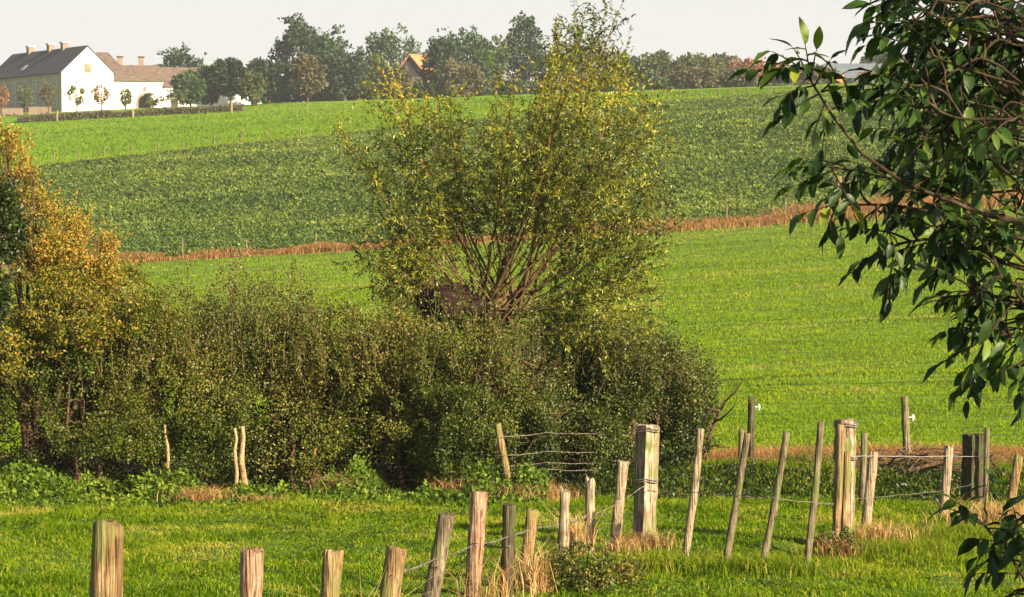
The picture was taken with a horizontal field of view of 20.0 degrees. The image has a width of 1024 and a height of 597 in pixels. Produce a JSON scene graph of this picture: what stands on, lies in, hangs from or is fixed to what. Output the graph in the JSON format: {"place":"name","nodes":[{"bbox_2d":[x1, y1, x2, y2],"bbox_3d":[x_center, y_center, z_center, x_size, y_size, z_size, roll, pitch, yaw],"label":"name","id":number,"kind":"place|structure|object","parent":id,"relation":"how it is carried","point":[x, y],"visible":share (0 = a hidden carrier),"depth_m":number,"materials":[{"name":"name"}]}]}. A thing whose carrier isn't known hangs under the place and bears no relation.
{"place":"outdoors","nodes":[
{"label":"outdoors","id":0,"kind":"place"},
{"bbox_2d":[0,457,466,474],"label":"verge ground","id":1,"kind":"structure","parent":0,"point":[1,458],"depth_m":41.19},
{"bbox_2d":[0,79,981,169],"bbox_3d":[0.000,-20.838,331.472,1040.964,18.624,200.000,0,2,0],"label":"pasture ground","id":2,"kind":"structure","parent":0,"point":[12,119],"depth_m":330.08,"materials":[{"name":"green plant"}]},
{"bbox_2d":[17,112,80,122],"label":"hedge","id":3,"kind":"object","parent":2,"relation":"on","point":[66,116],"visible":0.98,"depth_m":384.53,"materials":[{"name":"green plant"}]},
{"bbox_2d":[0,41,114,112],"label":"farmhouse","id":4,"kind":"object","parent":2,"relation":"on","point":[65,66],"visible":0.61,"depth_m":417.62,"materials":[{"name":"paint"}]},
{"bbox_2d":[79,110,140,118],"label":"hedge","id":5,"kind":"object","parent":2,"relation":"on","point":[101,114],"visible":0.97,"depth_m":384.52,"materials":[{"name":"green plant"}]},
{"bbox_2d":[108,65,163,108],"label":"gate wing","id":6,"kind":"structure","parent":2,"relation":"on","point":[138,81],"depth_m":419.90,"materials":[{"name":"white paint"}]},
{"bbox_2d":[160,67,198,106],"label":"barn wing","id":7,"kind":"structure","parent":2,"relation":"on","point":[168,73],"depth_m":422.35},
{"bbox_2d":[168,67,210,106],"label":"broadleaf tree","id":8,"kind":"object","parent":2,"relation":"on","point":[190,81],"visible":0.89,"depth_m":403.21,"materials":[{"name":"green plant"}]},
{"bbox_2d":[140,104,243,115],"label":"hedge","id":9,"kind":"object","parent":2,"relation":"on","point":[182,110],"visible":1,"depth_m":384.57,"materials":[{"name":"green plant"}]},
{"bbox_2d":[193,64,224,105],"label":"broadleaf tree","id":10,"kind":"object","parent":2,"relation":"on","point":[211,97],"visible":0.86,"depth_m":406.38,"materials":[{"name":"green plant"}]},
{"bbox_2d":[206,57,251,100],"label":"broadleaf tree","id":11,"kind":"object","parent":2,"relation":"on","point":[229,71],"visible":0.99,"depth_m":403.99,"materials":[{"name":"green plant"}]},
{"bbox_2d":[236,70,268,105],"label":"broadleaf tree","id":12,"kind":"object","parent":2,"relation":"on","point":[254,84],"visible":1,"depth_m":403.32,"materials":[{"name":"green plant"}]},
{"bbox_2d":[245,56,291,103],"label":"broadleaf tree","id":13,"kind":"object","parent":2,"relation":"on","point":[273,72],"visible":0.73,"depth_m":407.96,"materials":[{"name":"green plant"}]},
{"bbox_2d":[289,51,329,102],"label":"broadleaf tree","id":14,"kind":"object","parent":2,"relation":"on","point":[307,80],"visible":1,"depth_m":406.18,"materials":[{"name":"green plant"}]},
{"bbox_2d":[314,40,372,100],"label":"broadleaf tree","id":15,"kind":"object","parent":2,"relation":"on","point":[351,73],"visible":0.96,"depth_m":422.73,"materials":[{"name":"green plant"}]},
{"bbox_2d":[346,53,388,99],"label":"broadleaf tree","id":16,"kind":"object","parent":2,"relation":"on","point":[377,77],"visible":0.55,"depth_m":428.03,"materials":[{"name":"green plant"}]},
{"bbox_2d":[380,65,412,98],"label":"broadleaf tree","id":17,"kind":"object","parent":2,"relation":"on","point":[406,81],"visible":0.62,"depth_m":418.53,"materials":[{"name":"green plant"}]},
{"bbox_2d":[416,28,464,96],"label":"broadleaf tree","id":18,"kind":"object","parent":2,"relation":"on","point":[440,51],"visible":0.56,"depth_m":423.14,"materials":[{"name":"green plant"}]},
{"bbox_2d":[434,57,492,96],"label":"broadleaf tree","id":19,"kind":"object","parent":2,"relation":"on","point":[463,70],"visible":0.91,"depth_m":412.98,"materials":[{"name":"green plant"}]},
{"bbox_2d":[669,64,718,88],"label":"bush","id":20,"kind":"object","parent":2,"relation":"on","point":[681,76],"visible":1,"depth_m":420.04,"materials":[{"name":"green plant"}]},
{"bbox_2d":[715,66,760,87],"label":"bush","id":21,"kind":"object","parent":2,"relation":"on","point":[735,81],"visible":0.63,"depth_m":422.12,"materials":[{"name":"green plant"}]},
{"bbox_2d":[0,204,1023,458],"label":"field ground","id":22,"kind":"structure","parent":0,"point":[722,238],"depth_m":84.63,"materials":[{"name":"green plant"}]},
{"bbox_2d":[85,184,1023,264],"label":"dry field margin","id":23,"kind":"object","parent":22,"relation":"on","point":[780,216],"visible":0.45,"depth_m":149.27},
{"bbox_2d":[533,439,1023,469],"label":"dry bank grass","id":24,"kind":"structure","parent":22,"relation":"on","point":[807,453],"depth_m":42.05,"materials":[{"name":"brown plant"}]},
{"bbox_2d":[0,459,1023,596],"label":"meadow ground","id":25,"kind":"structure","parent":0,"point":[454,593],"depth_m":27.24,"materials":[{"name":"green plant"}]},
{"bbox_2d":[0,173,39,326],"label":"dark edge tree","id":26,"kind":"object","parent":25,"relation":"on","point":[13,226],"visible":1,"depth_m":34.46,"materials":[{"name":"green plant"}]},
{"bbox_2d":[0,290,103,482],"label":"hawthorn bush","id":27,"kind":"object","parent":25,"relation":"on","point":[3,407],"visible":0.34,"depth_m":35.53,"materials":[{"name":"green plant"}]},
{"bbox_2d":[0,115,183,473],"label":"tree","id":28,"kind":"object","parent":25,"relation":"on","point":[56,301],"visible":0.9,"depth_m":35.30,"materials":[{"name":"yellow plant"}]},
{"bbox_2d":[0,273,184,493],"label":"hawthorn bush","id":29,"kind":"object","parent":25,"relation":"on","point":[90,432],"visible":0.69,"depth_m":35.18,"materials":[{"name":"green plant"}]},
{"bbox_2d":[89,519,123,596],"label":"fence post","id":30,"kind":"object","parent":25,"relation":"on","point":[106,571],"visible":1,"depth_m":13.39,"materials":[{"name":"beige wood"}]},
{"bbox_2d":[85,264,265,489],"bbox_3d":[-4.134,1.052,35.917,2.436,2.998,2.501,0,2,0],"label":"hawthorn bush","id":31,"kind":"object","parent":25,"relation":"on","point":[203,430],"visible":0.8,"depth_m":35.30,"materials":[{"name":"green plant"}]},
{"bbox_2d":[141,484,239,502],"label":"dry grass tuft","id":32,"kind":"object","parent":25,"relation":"on","point":[197,496],"visible":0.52,"depth_m":33.90,"materials":[{"name":"beige plant"}]},
{"bbox_2d":[239,426,247,486],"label":"fence post","id":33,"kind":"object","parent":25,"relation":"on","point":[242,462],"visible":0.7,"depth_m":34.96,"materials":[{"name":"wood"}]},
{"bbox_2d":[153,252,343,490],"bbox_3d":[-3.190,0.986,36.119,2.519,3.143,2.485,0,2,0],"label":"hawthorn bush","id":34,"kind":"object","parent":25,"relation":"on","point":[258,462],"visible":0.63,"depth_m":35.56,"materials":[{"name":"green plant"}]},
{"bbox_2d":[240,547,263,596],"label":"fence post","id":35,"kind":"object","parent":25,"relation":"on","point":[251,573],"visible":1,"depth_m":16.41,"materials":[{"name":"beige wood"}]},
{"bbox_2d":[0,451,549,509],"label":"nettle patch","id":36,"kind":"object","parent":25,"relation":"on","point":[31,487],"visible":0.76,"depth_m":34.14,"materials":[{"name":"green plant"}]},
{"bbox_2d":[239,278,417,492],"bbox_3d":[-2.211,1.145,35.918,2.304,2.863,2.601,0,2,0],"label":"hawthorn bush","id":37,"kind":"object","parent":25,"relation":"on","point":[311,457],"visible":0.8,"depth_m":35.40,"materials":[{"name":"green plant"}]},
{"bbox_2d":[320,547,343,596],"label":"fence post","id":38,"kind":"object","parent":25,"relation":"on","point":[332,563],"visible":1,"depth_m":18.22,"materials":[{"name":"beige wood"}]},
{"bbox_2d":[380,544,406,596],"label":"fence post","id":39,"kind":"object","parent":25,"relation":"on","point":[395,560],"visible":1,"depth_m":18.62,"materials":[{"name":"beige wood"}]},
{"bbox_2d":[304,279,490,490],"bbox_3d":[-1.482,1.148,35.770,2.567,2.813,2.295,0,2,0],"label":"hawthorn bush","id":40,"kind":"object","parent":25,"relation":"on","point":[399,338],"visible":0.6,"depth_m":35.33,"materials":[{"name":"green plant"}]},
{"bbox_2d":[422,512,454,596],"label":"fence post","id":41,"kind":"object","parent":25,"relation":"on","point":[443,532],"visible":0.98,"depth_m":21.33,"materials":[{"name":"grey wood"}]},
{"bbox_2d":[378,274,552,490],"bbox_3d":[-0.581,1.135,35.396,2.060,2.840,2.300,-1,2,-34],"label":"hawthorn bush","id":42,"kind":"object","parent":25,"relation":"on","point":[443,453],"visible":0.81,"depth_m":34.79,"materials":[{"name":"green plant"}]},
{"bbox_2d":[464,490,487,596],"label":"fence post","id":43,"kind":"object","parent":25,"relation":"on","point":[477,519],"visible":0.98,"depth_m":22.63,"materials":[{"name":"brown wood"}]},
{"bbox_2d":[494,423,511,483],"bbox_3d":[-0.060,2.059,34.294,0.305,1.186,0.097,0,2,0],"label":"fence post","id":44,"kind":"object","parent":25,"relation":"on","point":[501,444],"visible":0.67,"depth_m":34.25,"materials":[{"name":"beige wood"}]},
{"bbox_2d":[499,503,515,596],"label":"fence post","id":45,"kind":"object","parent":25,"relation":"on","point":[508,529],"visible":0.91,"depth_m":23.44,"materials":[{"name":"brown wood"}]},
{"bbox_2d":[448,546,574,596],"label":"dry grass tuft","id":46,"kind":"object","parent":25,"relation":"on","point":[503,590],"visible":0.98,"depth_m":22.57,"materials":[{"name":"beige plant"}]},
{"bbox_2d":[322,0,702,462],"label":"pollard willow","id":47,"kind":"object","parent":25,"relation":"on","point":[535,184],"visible":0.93,"depth_m":36.10,"materials":[{"name":"green plant"}]},
{"bbox_2d":[466,477,574,502],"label":"dry grass tuft","id":48,"kind":"object","parent":25,"relation":"on","point":[531,494],"visible":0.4,"depth_m":33.91,"materials":[{"name":"brown plant"}]},
{"bbox_2d":[464,293,583,484],"bbox_3d":[-0.004,1.222,36.136,1.780,2.631,2.466,0,2,0],"label":"hawthorn bush","id":49,"kind":"object","parent":25,"relation":"on","point":[545,409],"visible":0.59,"depth_m":35.43,"materials":[{"name":"green plant"}]},
{"bbox_2d":[517,508,538,585],"bbox_3d":[0.119,2.227,24.486,0.214,0.931,0.131,0,2,0],"label":"fence post","id":50,"kind":"object","parent":25,"relation":"on","point":[531,520],"visible":0.67,"depth_m":24.44,"materials":[{"name":"beige wood"}]},
{"bbox_2d":[484,534,598,596],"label":"dry grass tuft","id":51,"kind":"object","parent":25,"relation":"on","point":[532,572],"visible":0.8,"depth_m":24.05,"materials":[{"name":"beige plant"}]},
{"bbox_2d":[558,485,569,560],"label":"fence post","id":52,"kind":"object","parent":25,"relation":"on","point":[563,534],"visible":0.56,"depth_m":26.05,"materials":[{"name":"brown wood"}]},
{"bbox_2d":[539,505,618,555],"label":"dry grass tuft","id":53,"kind":"object","parent":25,"relation":"on","point":[579,538],"visible":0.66,"depth_m":26.94,"materials":[{"name":"beige plant"}]},
{"bbox_2d":[542,540,636,596],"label":"bramble clump","id":54,"kind":"object","parent":25,"relation":"on","point":[579,582],"visible":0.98,"depth_m":24.04,"materials":[{"name":"green plant"}]},
{"bbox_2d":[584,475,595,552],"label":"fence post","id":55,"kind":"object","parent":25,"relation":"on","point":[590,496],"visible":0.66,"depth_m":27.05,"materials":[{"name":"brown wood"}]},
{"bbox_2d":[512,309,686,477],"bbox_3d":[0.871,1.262,37.463,2.769,2.329,2.494,0,2,0],"label":"hawthorn bush","id":56,"kind":"object","parent":25,"relation":"on","point":[605,449],"visible":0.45,"depth_m":36.79,"materials":[{"name":"green plant"}]},
{"bbox_2d":[610,459,628,547],"bbox_3d":[1.004,2.094,27.685,0.222,1.122,0.139,0,2,0],"label":"fence post","id":57,"kind":"object","parent":25,"relation":"on","point":[620,487],"visible":0.73,"depth_m":27.64,"materials":[{"name":"brown wood"}]},
{"bbox_2d":[595,556,649,587],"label":"bramble clump","id":58,"kind":"object","parent":25,"relation":"on","point":[630,574],"visible":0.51,"depth_m":24.67,"materials":[{"name":"green plant"}]},
{"bbox_2d":[600,530,649,555],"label":"dry grass tuft","id":59,"kind":"object","parent":25,"relation":"on","point":[628,546],"visible":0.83,"depth_m":27.25,"materials":[{"name":"beige plant"}]},
{"bbox_2d":[558,316,728,468],"bbox_3d":[1.658,1.279,37.742,2.308,2.131,2.518,0,2,0],"label":"hawthorn bush","id":60,"kind":"object","parent":25,"relation":"on","point":[670,361],"visible":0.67,"depth_m":37.23,"materials":[{"name":"green plant"}]},
{"bbox_2d":[632,424,659,542],"bbox_3d":[1.307,1.923,28.190,0.255,1.418,0.250,-1,2,-34],"label":"fence post","id":61,"kind":"object","parent":25,"relation":"on","point":[646,460],"visible":0.88,"depth_m":28.11,"materials":[{"name":"wood"}]},
{"bbox_2d":[609,525,682,551],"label":"dry grass tuft","id":62,"kind":"object","parent":25,"relation":"on","point":[654,540],"visible":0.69,"depth_m":27.44,"materials":[{"name":"beige plant"}]},
{"bbox_2d":[585,541,775,578],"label":"green grass tuft","id":63,"kind":"object","parent":25,"relation":"on","point":[659,557],"visible":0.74,"depth_m":25.60,"materials":[{"name":"green plant"}]},
{"bbox_2d":[682,428,703,556],"bbox_3d":[1.672,1.950,27.124,0.250,1.487,0.084,0,2,0],"label":"fence stake","id":64,"kind":"object","parent":25,"relation":"on","point":[693,497],"visible":0.82,"depth_m":27.09,"materials":[{"name":"brown wood"}]},
{"bbox_2d":[643,371,746,465],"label":"hawthorn bush","id":65,"kind":"object","parent":25,"relation":"on","point":[707,446],"visible":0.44,"depth_m":37.56,"materials":[{"name":"green plant"}]},
{"bbox_2d":[723,433,750,561],"bbox_3d":[1.970,1.925,25.827,0.303,1.470,0.071,0,2,0],"label":"fence stake","id":66,"kind":"object","parent":25,"relation":"on","point":[732,524],"visible":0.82,"depth_m":25.80,"materials":[{"name":"brown wood"}]},
{"bbox_2d":[747,396,759,459],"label":"fence post","id":67,"kind":"object","parent":25,"relation":"on","point":[751,417],"visible":0.69,"depth_m":41.05,"materials":[{"name":"brown wood"}]},
{"bbox_2d":[511,457,1023,503],"bbox_3d":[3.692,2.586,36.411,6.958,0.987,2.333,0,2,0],"label":"ditch weeds","id":68,"kind":"object","parent":25,"relation":"on","point":[764,476],"visible":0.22,"depth_m":36.94,"materials":[{"name":"green plant"}]},
{"bbox_2d":[760,431,789,565],"bbox_3d":[2.289,1.914,25.646,0.330,1.487,0.070,0,2,0],"label":"fence stake","id":69,"kind":"object","parent":25,"relation":"on","point":[776,495],"visible":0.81,"depth_m":25.62,"materials":[{"name":"brown wood"}]},
{"bbox_2d":[646,546,907,583],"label":"green grass tuft","id":70,"kind":"object","parent":25,"relation":"on","point":[796,567],"visible":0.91,"depth_m":25.34,"materials":[{"name":"green plant"}]},
{"bbox_2d":[803,421,823,566],"bbox_3d":[2.687,1.875,26.002,0.214,1.556,0.068,0,2,0],"label":"fence stake","id":71,"kind":"object","parent":25,"relation":"on","point":[815,490],"visible":0.83,"depth_m":25.97,"materials":[{"name":"brown wood"}]},
{"bbox_2d":[792,530,877,561],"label":"dry grass tuft","id":72,"kind":"object","parent":25,"relation":"on","point":[833,552],"visible":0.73,"depth_m":26.82,"materials":[{"name":"plant"}]},
{"bbox_2d":[832,424,843,541],"bbox_3d":[3.055,1.918,27.285,0.128,1.480,0.084,0,2,0],"label":"fence stake","id":73,"kind":"object","parent":25,"relation":"on","point":[839,475],"visible":0.69,"depth_m":27.25,"materials":[{"name":"beige wood"}]},
{"bbox_2d":[804,525,871,557],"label":"weed clump","id":74,"kind":"object","parent":25,"relation":"on","point":[844,532],"visible":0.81,"depth_m":26.94,"materials":[{"name":"green plant"}]},
{"bbox_2d":[832,419,857,538],"bbox_3d":[3.227,1.907,28.145,0.246,1.489,0.240,0,2,0],"label":"fence post","id":75,"kind":"object","parent":25,"relation":"on","point":[850,443],"visible":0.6,"depth_m":28.07,"materials":[{"name":"wood"}]},
{"bbox_2d":[841,451,850,537],"bbox_3d":[3.137,2.053,27.390,0.111,1.231,0.074,0,2,0],"label":"fence stake","id":76,"kind":"object","parent":25,"relation":"on","point":[845,493],"visible":0.63,"depth_m":27.36,"materials":[{"name":"beige wood"}]},
{"bbox_2d":[858,432,867,510],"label":"fence post","id":77,"kind":"object","parent":25,"relation":"on","point":[863,461],"visible":0.71,"depth_m":33.06,"materials":[{"name":"brown wood"}]},
{"bbox_2d":[861,451,877,524],"bbox_3d":[3.748,2.143,30.595,0.220,1.093,0.126,0,2,0],"label":"fence post","id":78,"kind":"object","parent":25,"relation":"on","point":[867,509],"visible":0.73,"depth_m":30.55,"materials":[{"name":"brown wood"}]},
{"bbox_2d":[726,0,1023,596],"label":"walnut tree","id":79,"kind":"object","parent":25,"relation":"on","point":[982,153],"visible":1,"depth_m":6.55,"materials":[{"name":"green plant"}]},
{"bbox_2d":[852,515,937,545],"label":"dry grass tuft","id":80,"kind":"object","parent":25,"relation":"on","point":[878,532],"visible":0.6,"depth_m":28.04,"materials":[{"name":"beige plant"}]},
{"bbox_2d":[789,528,1003,564],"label":"green grass tuft","id":81,"kind":"object","parent":25,"relation":"on","point":[909,545],"visible":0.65,"depth_m":26.92,"materials":[{"name":"green plant"}]},
{"bbox_2d":[901,395,913,462],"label":"fence post","id":82,"kind":"object","parent":25,"relation":"on","point":[905,421],"visible":0.63,"depth_m":38.64,"materials":[{"name":"brown wood"}]},
{"bbox_2d":[826,514,1023,547],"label":"green grass tuft","id":83,"kind":"object","parent":25,"relation":"on","point":[945,532],"visible":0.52,"depth_m":28.45,"materials":[{"name":"green plant"}]},
{"bbox_2d":[855,436,1012,474],"bbox_3d":[5.381,2.098,37.500,2.503,0.630,0.824,0,2,0],"label":"brush pile","id":84,"kind":"object","parent":25,"relation":"on","point":[932,463],"visible":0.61,"depth_m":37.39,"materials":[{"name":"brown plant"}]},
{"bbox_2d":[938,444,952,515],"bbox_3d":[4.760,2.139,31.959,0.189,1.096,0.113,0,2,0],"label":"fence post","id":85,"kind":"object","parent":25,"relation":"on","point":[947,468],"visible":0.65,"depth_m":31.91,"materials":[{"name":"brown wood"}]},
{"bbox_2d":[920,493,1023,529],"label":"dry grass tuft","id":86,"kind":"object","parent":25,"relation":"on","point":[993,515],"visible":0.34,"depth_m":30.50,"materials":[{"name":"beige plant"}]},
{"bbox_2d":[961,433,984,502],"bbox_3d":[5.604,2.319,35.304,0.235,1.374,0.232,-1,2,-30],"label":"fence post","id":87,"kind":"object","parent":25,"relation":"on","point":[973,444],"visible":0.6,"depth_m":35.21,"materials":[{"name":"brown wood"}]},
{"bbox_2d":[983,428,989,502],"bbox_3d":[5.729,2.227,35.101,0.090,1.338,0.070,0,2,0],"label":"fence stake","id":88,"kind":"object","parent":25,"relation":"on","point":[986,448],"visible":0.63,"depth_m":35.07,"materials":[{"name":"brown wood"}]},
{"bbox_2d":[1006,452,1022,509],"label":"fence post","id":89,"kind":"object","parent":25,"relation":"on","point":[1016,473],"visible":0.53,"depth_m":33.55,"materials":[{"name":"beige wood"}]},
{"bbox_2d":[0,81,1023,264],"bbox_3d":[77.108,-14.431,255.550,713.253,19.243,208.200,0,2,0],"label":"crop field ground","id":90,"kind":"structure","parent":0,"point":[770,146],"depth_m":195.74,"materials":[{"name":"green plant"}]},
{"bbox_2d":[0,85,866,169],"bbox_3d":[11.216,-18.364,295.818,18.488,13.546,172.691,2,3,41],"label":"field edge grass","id":91,"kind":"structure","parent":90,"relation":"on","point":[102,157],"depth_m":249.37,"materials":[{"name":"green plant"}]},
{"bbox_2d":[0,0,1023,102],"label":"sky","id":92,"kind":"structure","parent":0,"point":[244,30],"materials":[{"name":"white"}]},
{"bbox_3d":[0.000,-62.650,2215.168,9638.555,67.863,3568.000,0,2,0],"label":"far ground","id":93,"kind":"structure","parent":0,"visible":0},
{"bbox_2d":[96,52,156,65],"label":"farm building","id":94,"kind":"structure","parent":93,"relation":"on","point":[107,58],"depth_m":437.44,"materials":[{"name":"brick"}]},
{"bbox_2d":[156,42,206,66],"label":"broadleaf tree","id":95,"kind":"object","parent":93,"relation":"on","point":[176,58],"visible":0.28,"depth_m":452.91,"materials":[{"name":"green plant"}]},
{"bbox_2d":[267,12,329,80],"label":"broadleaf tree","id":96,"kind":"object","parent":93,"relation":"on","point":[300,37],"visible":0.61,"depth_m":437.74,"materials":[{"name":"green plant"}]},
{"bbox_2d":[307,24,360,101],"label":"broadleaf tree","id":97,"kind":"object","parent":93,"relation":"on","point":[340,41],"visible":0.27,"depth_m":442.69,"materials":[{"name":"green plant"}]},
{"bbox_2d":[363,23,421,79],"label":"broadleaf tree","id":98,"kind":"object","parent":93,"relation":"on","point":[381,46],"visible":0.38,"depth_m":462.37,"materials":[{"name":"green plant"}]},
{"bbox_2d":[401,54,435,83],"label":"orange roofed house","id":99,"kind":"structure","parent":93,"relation":"on","point":[412,62],"depth_m":450.90,"materials":[{"name":"brick"}]},
{"bbox_2d":[444,24,507,79],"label":"broadleaf tree","id":100,"kind":"object","parent":93,"relation":"on","point":[473,48],"visible":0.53,"depth_m":437.71,"materials":[{"name":"green plant"}]},
{"bbox_2d":[473,33,511,83],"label":"broadleaf tree","id":101,"kind":"object","parent":93,"relation":"on","point":[504,49],"visible":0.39,"depth_m":443.36,"materials":[{"name":"green plant"}]},
{"bbox_2d":[505,10,548,87],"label":"broadleaf tree","id":102,"kind":"object","parent":93,"relation":"on","point":[528,44],"visible":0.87,"depth_m":447.84,"materials":[{"name":"green plant"}]},
{"bbox_2d":[558,34,619,92],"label":"broadleaf tree","id":103,"kind":"object","parent":93,"relation":"on","point":[577,69],"visible":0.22,"depth_m":437.35,"materials":[{"name":"green plant"}]},
{"bbox_2d":[633,49,679,84],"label":"broadleaf tree","id":104,"kind":"object","parent":93,"relation":"on","point":[656,63],"visible":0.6,"depth_m":437.20,"materials":[{"name":"green plant"}]},
{"bbox_2d":[676,52,725,83],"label":"broadleaf tree","id":105,"kind":"object","parent":93,"relation":"on","point":[698,59],"visible":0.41,"depth_m":437.77,"materials":[{"name":"green plant"}]},
{"bbox_2d":[823,63,921,82],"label":"grey barn","id":106,"kind":"structure","parent":93,"relation":"on","point":[842,68],"depth_m":456.82,"materials":[{"name":"metal"}]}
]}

